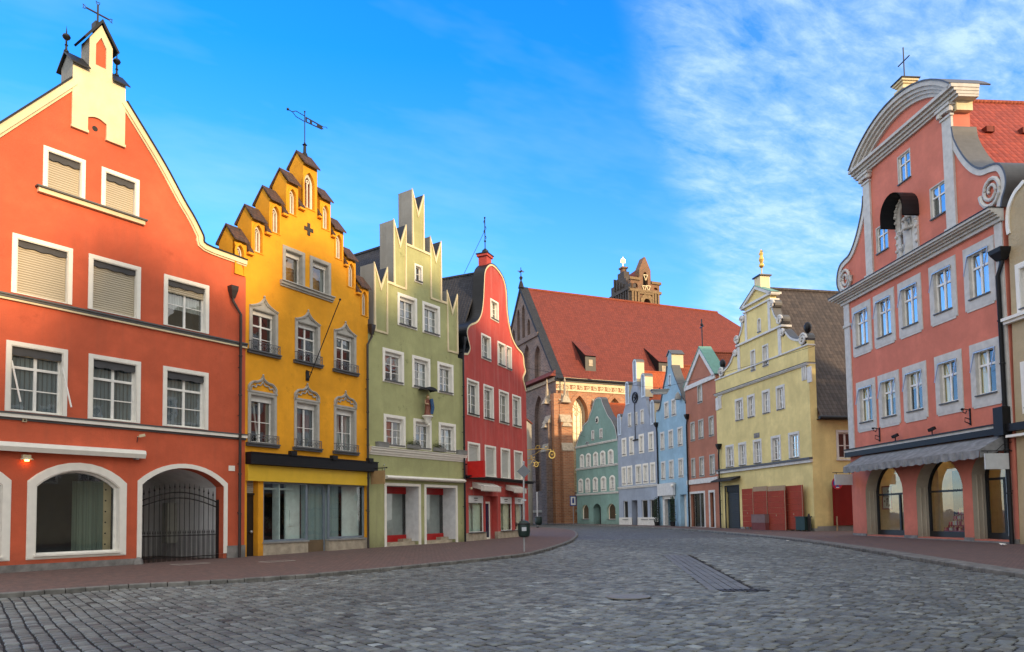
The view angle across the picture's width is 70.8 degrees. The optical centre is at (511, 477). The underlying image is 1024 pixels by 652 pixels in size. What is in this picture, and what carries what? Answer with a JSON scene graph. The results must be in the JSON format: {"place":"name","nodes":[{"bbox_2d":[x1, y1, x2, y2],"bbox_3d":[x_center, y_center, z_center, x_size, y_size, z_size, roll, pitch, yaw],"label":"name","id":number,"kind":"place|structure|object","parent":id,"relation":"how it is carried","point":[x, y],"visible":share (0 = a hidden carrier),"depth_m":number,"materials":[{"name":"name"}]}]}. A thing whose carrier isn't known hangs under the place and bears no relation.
{"place":"outdoors","nodes":[
{"label":"outdoors","id":0,"kind":"place"},
{"bbox_2d":[0,527,574,592],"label":"pavement","id":1,"kind":"structure","parent":0,"point":[161,570],"depth_m":23.16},
{"bbox_2d":[0,1,247,572],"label":"gabled house","id":2,"kind":"structure","parent":1,"relation":"on","point":[122,307],"depth_m":24.00,"materials":[{"name":"orange paint"}]},
{"bbox_2d":[0,472,11,560],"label":"shop window","id":3,"kind":"structure","parent":2,"relation":"in","point":[5,486],"depth_m":21.17,"materials":[{"name":"white paint"}]},
{"bbox_2d":[4,340,71,415],"bbox_3d":[-14.467,-3.009,22.002,0.691,2.119,1.690,-3,-4,36],"label":"window","id":4,"kind":"structure","parent":2,"relation":"in","point":[36,380],"depth_m":22.16,"materials":[{"name":"clear glass"}]},
{"bbox_2d":[11,232,72,304],"bbox_3d":[-14.597,-6.425,22.357,0.245,1.820,1.689,-3,-4,36],"label":"window","id":5,"kind":"structure","parent":2,"relation":"in","point":[41,269],"depth_m":22.36,"materials":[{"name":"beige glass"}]},
{"bbox_2d":[42,145,85,198],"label":"window","id":6,"kind":"structure","parent":2,"relation":"in","point":[62,171],"depth_m":23.00,"materials":[{"name":"beige plastic"}]},
{"bbox_2d":[0,441,146,459],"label":"awning cassette","id":7,"kind":"object","parent":2,"relation":"attached to","point":[59,449],"visible":1,"depth_m":22.49,"materials":[{"name":"white paint"}]},
{"bbox_2d":[26,463,126,559],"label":"shop window","id":8,"kind":"structure","parent":2,"relation":"in","point":[91,500],"depth_m":23.86,"materials":[{"name":"clear glass"}]},
{"bbox_2d":[87,353,140,422],"bbox_3d":[-13.275,-2.918,23.991,0.305,2.119,1.682,-3,-4,36],"label":"window","id":9,"kind":"structure","parent":2,"relation":"in","point":[114,387],"depth_m":24.04,"materials":[{"name":"clear glass"}]},
{"bbox_2d":[88,253,140,319],"bbox_3d":[-13.330,-6.348,24.123,0.245,1.820,1.694,-3,-4,36],"label":"window","id":10,"kind":"structure","parent":2,"relation":"in","point":[114,287],"depth_m":24.13,"materials":[{"name":"beige plastic"}]},
{"bbox_2d":[101,166,139,215],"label":"window","id":11,"kind":"structure","parent":2,"relation":"in","point":[119,191],"depth_m":24.42,"materials":[{"name":"beige plastic"}]},
{"bbox_2d":[142,484,218,562],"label":"iron gate","id":12,"kind":"structure","parent":2,"relation":"attached to","point":[203,534],"depth_m":25.89,"materials":[{"name":"black metal"}]},
{"bbox_2d":[162,366,208,429],"bbox_3d":[-11.825,-2.830,26.006,0.305,2.119,1.718,-3,-4,36],"label":"window","id":13,"kind":"structure","parent":2,"relation":"in","point":[181,407],"depth_m":26.06,"materials":[{"name":"white glass"}]},
{"bbox_2d":[163,274,208,333],"bbox_3d":[-11.893,-6.256,26.198,0.337,1.820,1.722,-3,-4,36],"label":"window","id":14,"kind":"structure","parent":2,"relation":"in","point":[180,294],"depth_m":26.25,"materials":[{"name":"white glass"}]},
{"bbox_2d":[215,108,378,556],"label":"stepped gable house","id":15,"kind":"structure","parent":1,"relation":"on","point":[298,272],"depth_m":30.74,"materials":[{"name":"yellow paint"}]},
{"bbox_2d":[247,481,254,555],"bbox_3d":[-10.269,1.653,28.097,0.199,3.047,0.536,-3,-4,31],"label":"house door","id":16,"kind":"structure","parent":15,"relation":"in","point":[250,493],"depth_m":28.21,"materials":[{"name":"wood"}]},
{"bbox_2d":[246,374,280,448],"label":"window","id":17,"kind":"structure","parent":15,"relation":"in","point":[267,398],"depth_m":28.71,"materials":[{"name":"grey glass"}]},
{"bbox_2d":[247,296,281,358],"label":"window","id":18,"kind":"structure","parent":15,"relation":"in","point":[262,309],"depth_m":28.89,"materials":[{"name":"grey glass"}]},
{"bbox_2d":[282,245,304,285],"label":"window","id":19,"kind":"structure","parent":15,"relation":"in","point":[289,252],"depth_m":30.65,"materials":[{"name":"white glass"}]},
{"bbox_2d":[292,383,323,451],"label":"window","id":20,"kind":"structure","parent":15,"relation":"in","point":[306,408],"depth_m":30.78,"materials":[{"name":"grey glass"}]},
{"bbox_2d":[293,309,323,368],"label":"window","id":21,"kind":"structure","parent":15,"relation":"in","point":[306,322],"depth_m":30.90,"materials":[{"name":"grey glass"}]},
{"bbox_2d":[310,255,330,294],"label":"window","id":22,"kind":"structure","parent":15,"relation":"in","point":[324,267],"depth_m":31.97,"materials":[{"name":"white glass"}]},
{"bbox_2d":[332,321,359,376],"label":"window","id":23,"kind":"structure","parent":15,"relation":"in","point":[343,335],"depth_m":32.82,"materials":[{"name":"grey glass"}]},
{"bbox_2d":[332,391,359,455],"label":"window","id":24,"kind":"structure","parent":15,"relation":"in","point":[348,445],"depth_m":32.73,"materials":[{"name":"grey glass"}]},
{"bbox_2d":[354,188,467,547],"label":"battlemented house","id":25,"kind":"structure","parent":1,"relation":"on","point":[414,341],"depth_m":36.82,"materials":[{"name":"green paint"}]},
{"bbox_2d":[371,467,387,483],"bbox_3d":[-6.189,-0.079,33.432,1.109,0.780,0.078,-3,-4,31],"label":"hanging sign","id":26,"kind":"object","parent":25,"relation":"attached to","point":[377,477],"visible":0.96,"depth_m":33.38,"materials":[{"name":"metal"}]},
{"bbox_2d":[382,347,403,384],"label":"window","id":27,"kind":"structure","parent":25,"relation":"in","point":[389,357],"depth_m":35.50,"materials":[{"name":"white paint"}]},
{"bbox_2d":[384,414,405,447],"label":"window","id":28,"kind":"structure","parent":25,"relation":"in","point":[398,427],"depth_m":35.56,"materials":[{"name":"white paint"}]},
{"bbox_2d":[397,292,416,329],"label":"window","id":29,"kind":"structure","parent":25,"relation":"in","point":[404,301],"depth_m":36.56,"materials":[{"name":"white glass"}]},
{"bbox_2d":[412,355,430,390],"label":"window","id":30,"kind":"structure","parent":25,"relation":"in","point":[424,380],"depth_m":37.37,"materials":[{"name":"white glass"}]},
{"bbox_2d":[413,418,431,450],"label":"window","id":31,"kind":"structure","parent":25,"relation":"in","point":[416,422],"depth_m":37.22,"materials":[{"name":"white glass"}]},
{"bbox_2d":[383,464,465,482],"bbox_3d":[-4.353,-0.171,36.758,0.318,0.709,6.156,-3,-4,35],"label":"folded awning","id":32,"kind":"object","parent":25,"relation":"attached to","point":[395,477],"visible":0.84,"depth_m":36.41,"materials":[{"name":"white fabric"}]},
{"bbox_2d":[418,387,436,425],"bbox_3d":[-4.282,-3.599,36.889,0.593,2.026,0.880,-3,-4,35],"label":"madonna statue","id":33,"kind":"object","parent":25,"relation":"attached to","point":[427,416],"visible":1,"depth_m":36.77,"materials":[{"name":"multicoloured paint"}]},
{"bbox_2d":[422,301,439,336],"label":"window","id":34,"kind":"structure","parent":25,"relation":"in","point":[435,331],"depth_m":38.16,"materials":[{"name":"white glass"}]},
{"bbox_2d":[437,361,453,395],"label":"window","id":35,"kind":"structure","parent":25,"relation":"in","point":[440,365],"depth_m":38.84,"materials":[{"name":"white glass"}]},
{"bbox_2d":[438,422,455,452],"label":"window","id":36,"kind":"structure","parent":25,"relation":"in","point":[451,443],"depth_m":38.87,"materials":[{"name":"white glass"}]},
{"bbox_2d":[442,217,535,540],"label":"curved gable house","id":37,"kind":"structure","parent":1,"relation":"on","point":[495,405],"depth_m":43.32,"materials":[{"name":"red paint"}]},
{"bbox_2d":[467,378,479,417],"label":"window","id":38,"kind":"structure","parent":37,"relation":"in","point":[474,396],"depth_m":41.34,"materials":[{"name":"white glass"}]},
{"bbox_2d":[467,441,479,460],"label":"window","id":39,"kind":"structure","parent":37,"relation":"in","point":[473,448],"depth_m":40.83,"materials":[{"name":"white glass"}]},
{"bbox_2d":[466,461,484,477],"bbox_3d":[-1.997,-0.442,39.492,1.160,0.900,0.200,-2,-3,25],"label":"box sign","id":40,"kind":"object","parent":37,"relation":"attached to","point":[476,469],"visible":1,"depth_m":39.35,"materials":[{"name":"red metal"}]},
{"bbox_2d":[472,482,500,491],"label":"scalloped awning","id":41,"kind":"object","parent":37,"relation":"attached to","point":[489,487],"visible":0.99,"depth_m":40.98,"materials":[{"name":"beige fabric"}]},
{"bbox_2d":[481,333,491,361],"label":"window","id":42,"kind":"structure","parent":37,"relation":"in","point":[486,344],"depth_m":42.98,"materials":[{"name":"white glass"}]},
{"bbox_2d":[485,496,491,538],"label":"shop door","id":43,"kind":"structure","parent":37,"relation":"in","point":[488,500],"depth_m":42.94,"materials":[{"name":"white paint"}]},
{"bbox_2d":[483,384,494,420],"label":"window","id":44,"kind":"structure","parent":37,"relation":"in","point":[488,410],"depth_m":43.08,"materials":[{"name":"white glass"}]},
{"bbox_2d":[485,445,496,477],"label":"window","id":45,"kind":"structure","parent":37,"relation":"in","point":[490,451],"depth_m":42.74,"materials":[{"name":"white glass"}]},
{"bbox_2d":[490,298,499,322],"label":"window","id":46,"kind":"structure","parent":37,"relation":"in","point":[494,305],"depth_m":44.18,"materials":[{"name":"white glass"}]},
{"bbox_2d":[497,341,505,367],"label":"window","id":47,"kind":"structure","parent":37,"relation":"in","point":[501,348],"depth_m":44.89,"materials":[{"name":"white glass"}]},
{"bbox_2d":[499,389,509,424],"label":"window","id":48,"kind":"structure","parent":37,"relation":"in","point":[504,395],"depth_m":45.05,"materials":[{"name":"white glass"}]},
{"bbox_2d":[500,448,510,478],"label":"window","id":49,"kind":"structure","parent":37,"relation":"in","point":[505,453],"depth_m":44.64,"materials":[{"name":"white glass"}]},
{"bbox_2d":[512,394,521,428],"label":"window","id":50,"kind":"structure","parent":37,"relation":"in","point":[515,398],"depth_m":46.73,"materials":[{"name":"white glass"}]},
{"bbox_2d":[514,450,522,479],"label":"window","id":51,"kind":"structure","parent":37,"relation":"in","point":[518,455],"depth_m":46.33,"materials":[{"name":"white glass"}]},
{"bbox_2d":[517,461,529,551],"bbox_3d":[0.506,1.141,28.504,0.540,3.581,0.125,-1,-3,0],"label":"sign pole","id":52,"kind":"object","parent":1,"relation":"on","point":[523,471],"visible":1,"depth_m":28.51,"materials":[{"name":"grey metal"}]},
{"bbox_2d":[518,520,529,536],"bbox_3d":[0.489,2.019,28.248,0.510,0.660,0.510,-1,-3,0],"label":"litter bin","id":53,"kind":"object","parent":52,"relation":"attached to","point":[523,528],"visible":1,"depth_m":28.05,"materials":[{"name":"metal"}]},
{"bbox_2d":[108,524,751,590],"bbox_3d":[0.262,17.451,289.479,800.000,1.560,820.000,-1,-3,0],"label":"ground","id":54,"kind":"structure","parent":0,"point":[594,532],"depth_m":51.90,"materials":[{"name":"grey stone"}]},
{"bbox_2d":[0,527,577,597],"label":"kerb","id":55,"kind":"structure","parent":54,"relation":"on","point":[154,585],"depth_m":18.24,"materials":[{"name":"stone"}]},
{"bbox_2d":[526,418,532,524],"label":"side street house","id":56,"kind":"structure","parent":54,"relation":"on","point":[529,467],"depth_m":94.97,"materials":[{"name":"grey glass"}]},
{"bbox_2d":[511,267,739,523],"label":"brick church","id":57,"kind":"structure","parent":54,"relation":"on","point":[594,338],"depth_m":105.34,"materials":[{"name":"tile"}]},
{"bbox_2d":[609,257,661,303],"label":"church tower","id":58,"kind":"structure","parent":57,"relation":"attached to","point":[638,284],"depth_m":140.87,"materials":[{"name":"brick"}]},
{"bbox_2d":[544,524,1023,577],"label":"kerb","id":59,"kind":"structure","parent":54,"relation":"on","point":[972,567],"depth_m":24.46,"materials":[{"name":"stone"}]},
{"bbox_2d":[0,537,1023,651],"bbox_3d":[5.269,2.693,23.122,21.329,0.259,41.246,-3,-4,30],"label":"cobblestones","id":60,"kind":"structure","parent":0,"point":[799,576],"depth_m":12.30,"materials":[{"name":"stone"}]},
{"bbox_2d":[606,594,649,599],"bbox_3d":[2.204,2.258,13.635,0.840,0.024,0.840,-1,-3,0],"label":"manhole cover","id":61,"kind":"object","parent":60,"relation":"on","point":[627,596],"visible":1,"depth_m":13.57,"materials":[{"name":"metal"}]},
{"bbox_2d":[664,554,749,589],"bbox_3d":[5.237,2.582,20.618,0.856,0.104,12.088,-1,-3,7],"label":"drain channel","id":62,"kind":"object","parent":60,"relation":"on","point":[707,577],"visible":0.98,"depth_m":18.21,"materials":[{"name":"grey stone"}]},
{"bbox_2d":[542,523,1023,572],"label":"pavement","id":63,"kind":"structure","parent":0,"point":[1007,555],"depth_m":28.56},
{"bbox_2d":[575,397,624,524],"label":"teal house","id":64,"kind":"structure","parent":63,"relation":"on","point":[597,494],"depth_m":86.09,"materials":[{"name":"paint"}]},
{"bbox_2d":[617,359,665,525],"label":"lavender house","id":65,"kind":"structure","parent":63,"relation":"on","point":[638,469],"depth_m":77.73,"materials":[{"name":"paint"}]},
{"bbox_2d":[656,350,690,526],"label":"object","id":66,"kind":"structure","parent":63,"relation":"on","point":[672,417],"depth_m":70.04,"materials":[{"name":"blue paint"}]},
{"bbox_2d":[657,482,675,495],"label":"shop sign","id":67,"kind":"object","parent":66,"relation":"attached to","point":[665,489],"visible":1,"depth_m":70.80,"materials":[{"name":"white paint"}]},
{"bbox_2d":[683,319,731,527],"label":"terracotta house","id":68,"kind":"structure","parent":63,"relation":"on","point":[704,448],"depth_m":63.62,"materials":[{"name":"stucco"},{"name":"green copper"},{"name":"glass"}]},
{"bbox_2d":[742,488,753,528],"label":"hoarding board","id":69,"kind":"object","parent":63,"relation":"on","point":[747,503],"visible":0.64,"depth_m":55.37,"materials":[{"name":"red wood"}]},
{"bbox_2d":[753,486,767,513],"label":"hoarding board","id":70,"kind":"object","parent":63,"relation":"on","point":[760,503],"visible":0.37,"depth_m":53.57,"materials":[{"name":"red wood"}]},
{"bbox_2d":[751,514,769,529],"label":"site box","id":71,"kind":"object","parent":63,"relation":"on","point":[759,521],"visible":0.88,"depth_m":52.55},
{"bbox_2d":[767,485,787,530],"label":"hoarding board","id":72,"kind":"object","parent":63,"relation":"on","point":[777,513],"visible":0.93,"depth_m":50.96,"materials":[{"name":"red wood"}]},
{"bbox_2d":[711,249,852,530],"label":"scroll gable house","id":73,"kind":"structure","parent":63,"relation":"on","point":[782,420],"depth_m":52.71,"materials":[{"name":"paint"}]},
{"bbox_2d":[735,397,743,421],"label":"window","id":74,"kind":"structure","parent":73,"relation":"in","point":[739,410],"depth_m":57.61,"materials":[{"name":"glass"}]},
{"bbox_2d":[738,442,746,465],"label":"window","id":75,"kind":"structure","parent":73,"relation":"in","point":[741,446],"depth_m":57.12,"materials":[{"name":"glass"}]},
{"bbox_2d":[753,439,761,463],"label":"window","id":76,"kind":"structure","parent":73,"relation":"in","point":[757,446],"depth_m":54.97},
{"bbox_2d":[762,389,770,414],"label":"window","id":77,"kind":"structure","parent":73,"relation":"in","point":[765,396],"depth_m":53.75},
{"bbox_2d":[771,435,781,461],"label":"window","id":78,"kind":"structure","parent":73,"relation":"in","point":[775,440],"depth_m":52.52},
{"bbox_2d":[776,384,785,410],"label":"window","id":79,"kind":"structure","parent":73,"relation":"in","point":[779,398],"depth_m":51.92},
{"bbox_2d":[788,431,799,458],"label":"window","id":80,"kind":"structure","parent":73,"relation":"in","point":[793,440],"depth_m":50.33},
{"bbox_2d":[543,523,1023,571],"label":"gutter strip","id":81,"kind":"object","parent":63,"relation":"on","point":[965,562],"visible":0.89,"depth_m":23.24,"materials":[{"name":"stone"}]},
{"bbox_2d":[786,485,806,530],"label":"hoarding board","id":82,"kind":"object","parent":63,"relation":"on","point":[794,499],"visible":0.76,"depth_m":49.50,"materials":[{"name":"red wood"}]},
{"bbox_2d":[794,514,811,531],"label":"waste crate","id":83,"kind":"object","parent":63,"relation":"on","point":[803,522],"visible":1,"depth_m":47.70,"materials":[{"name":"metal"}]},
{"bbox_2d":[832,485,852,530],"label":"side board","id":84,"kind":"object","parent":63,"relation":"on","point":[842,506],"visible":0.29,"depth_m":48.13,"materials":[{"name":"red wood"}]},
{"bbox_2d":[827,47,1023,543],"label":"baroque house","id":85,"kind":"structure","parent":63,"relation":"on","point":[928,338],"depth_m":34.00,"materials":[{"name":"pink stucco"},{"name":"pale grey paint"},{"name":"glass"}]},
{"bbox_2d":[832,472,853,484],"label":"hanging sign","id":86,"kind":"object","parent":85,"relation":"attached to","point":[843,479],"visible":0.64,"depth_m":40.05,"materials":[{"name":"metal"}]},
{"bbox_2d":[851,298,872,357],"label":"window","id":87,"kind":"structure","parent":85,"relation":"in","point":[858,329],"depth_m":39.40,"materials":[{"name":"grey paint"}]},
{"bbox_2d":[855,377,876,432],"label":"window","id":88,"kind":"structure","parent":85,"relation":"in","point":[864,423],"depth_m":39.06,"materials":[{"name":"white glass"}]},
{"bbox_2d":[875,226,888,255],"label":"window","id":89,"kind":"structure","parent":85,"relation":"in","point":[881,238],"depth_m":37.58,"materials":[{"name":"blue glass"}]},
{"bbox_2d":[872,286,895,348],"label":"window","id":90,"kind":"structure","parent":85,"relation":"in","point":[878,300],"depth_m":37.31,"materials":[{"name":"grey paint"}]},
{"bbox_2d":[881,486,891,509],"bbox_3d":[20.089,1.090,38.536,0.040,1.250,0.840,-1,-3,-5],"label":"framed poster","id":91,"kind":"object","parent":85,"relation":"attached to","point":[887,502],"visible":0.98,"depth_m":38.56,"materials":[{"name":"white paper"}]},
{"bbox_2d":[877,369,900,427],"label":"window","id":92,"kind":"structure","parent":85,"relation":"in","point":[888,383],"depth_m":36.91,"materials":[{"name":"white glass"}]},
{"bbox_2d":[876,468,904,534],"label":"shop window","id":93,"kind":"structure","parent":85,"relation":"in","point":[882,532],"depth_m":38.27,"materials":[{"name":"black metal"}]},
{"bbox_2d":[897,148,911,186],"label":"window","id":94,"kind":"structure","parent":85,"relation":"in","point":[903,174],"depth_m":35.71,"materials":[{"name":"grey paint"}]},
{"bbox_2d":[897,215,913,254],"bbox_3d":[19.406,-11.947,35.187,0.966,2.462,1.214,-2,-3,19],"label":"saint statue","id":95,"kind":"object","parent":85,"relation":"on","point":[907,226],"visible":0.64,"depth_m":34.92,"materials":[{"name":"white stone"}]},
{"bbox_2d":[897,272,922,339],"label":"window","id":96,"kind":"structure","parent":85,"relation":"in","point":[906,329],"depth_m":35.27,"materials":[{"name":"grey paint"}]},
{"bbox_2d":[902,360,928,422],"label":"window","id":97,"kind":"structure","parent":85,"relation":"in","point":[918,371],"depth_m":34.84,"materials":[{"name":"white glass"}]},
{"bbox_2d":[843,436,1003,472],"bbox_3d":[18.907,-0.965,33.969,1.200,0.988,10.062,-1,-3,-5],"label":"canvas awning","id":98,"kind":"object","parent":85,"relation":"attached to","point":[958,450],"visible":0.98,"depth_m":32.51,"materials":[{"name":"grey fabric"}]},
{"bbox_2d":[929,180,945,220],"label":"window","id":99,"kind":"structure","parent":85,"relation":"in","point":[936,210],"depth_m":33.36,"materials":[{"name":"grey paint"}]},
{"bbox_2d":[928,255,957,326],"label":"window","id":100,"kind":"structure","parent":85,"relation":"in","point":[940,312],"depth_m":32.90,"materials":[{"name":"grey paint"}]},
{"bbox_2d":[928,462,964,537],"bbox_3d":[20.354,0.926,33.261,0.120,3.754,3.184,-1,-3,-5],"label":"shop window","id":101,"kind":"structure","parent":85,"relation":"in","point":[932,533],"depth_m":34.33,"materials":[{"name":"black metal"}]},
{"bbox_2d":[934,348,964,415],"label":"window","id":102,"kind":"structure","parent":85,"relation":"in","point":[946,404],"depth_m":32.60,"materials":[{"name":"white glass"}]},
{"bbox_2d":[952,470,962,515],"bbox_3d":[21.362,1.181,33.684,0.079,3.100,2.000,-1,-3,-5],"label":"curtain","id":103,"kind":"object","parent":85,"relation":"hanging from","point":[958,495],"visible":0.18,"depth_m":34.39,"materials":[{"name":"beige fabric"}]},
{"bbox_2d":[962,234,996,312],"bbox_3d":[19.820,-8.564,30.515,0.529,2.827,1.814,-1,-3,-5],"label":"window","id":104,"kind":"structure","parent":85,"relation":"in","point":[974,301],"depth_m":30.63,"materials":[{"name":"grey paint"}]},
{"bbox_2d":[969,336,1001,408],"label":"window","id":105,"kind":"structure","parent":85,"relation":"in","point":[979,363],"depth_m":30.46,"materials":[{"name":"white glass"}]},
{"bbox_2d":[981,442,1011,468],"bbox_3d":[19.406,-0.876,28.776,1.308,1.097,0.070,-1,-3,-5],"label":"hanging sign","id":106,"kind":"object","parent":85,"relation":"attached to","point":[996,460],"visible":1,"depth_m":28.73,"materials":[{"name":"metal"}]},
{"bbox_2d":[985,452,1008,538],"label":"shop window","id":107,"kind":"structure","parent":85,"relation":"in","point":[991,535],"depth_m":30.78,"materials":[{"name":"black glass"}]},
{"bbox_2d":[1000,180,1023,543],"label":"tan house","id":108,"kind":"structure","parent":63,"relation":"on","point":[1014,221],"depth_m":28.45,"materials":[{"name":"tan stucco"},{"name":"white paint"},{"name":"glass"}]},
{"bbox_2d":[1014,261,1023,312],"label":"window","id":109,"kind":"structure","parent":108,"relation":"in","point":[1019,268],"depth_m":28.34,"materials":[{"name":"white glass"}]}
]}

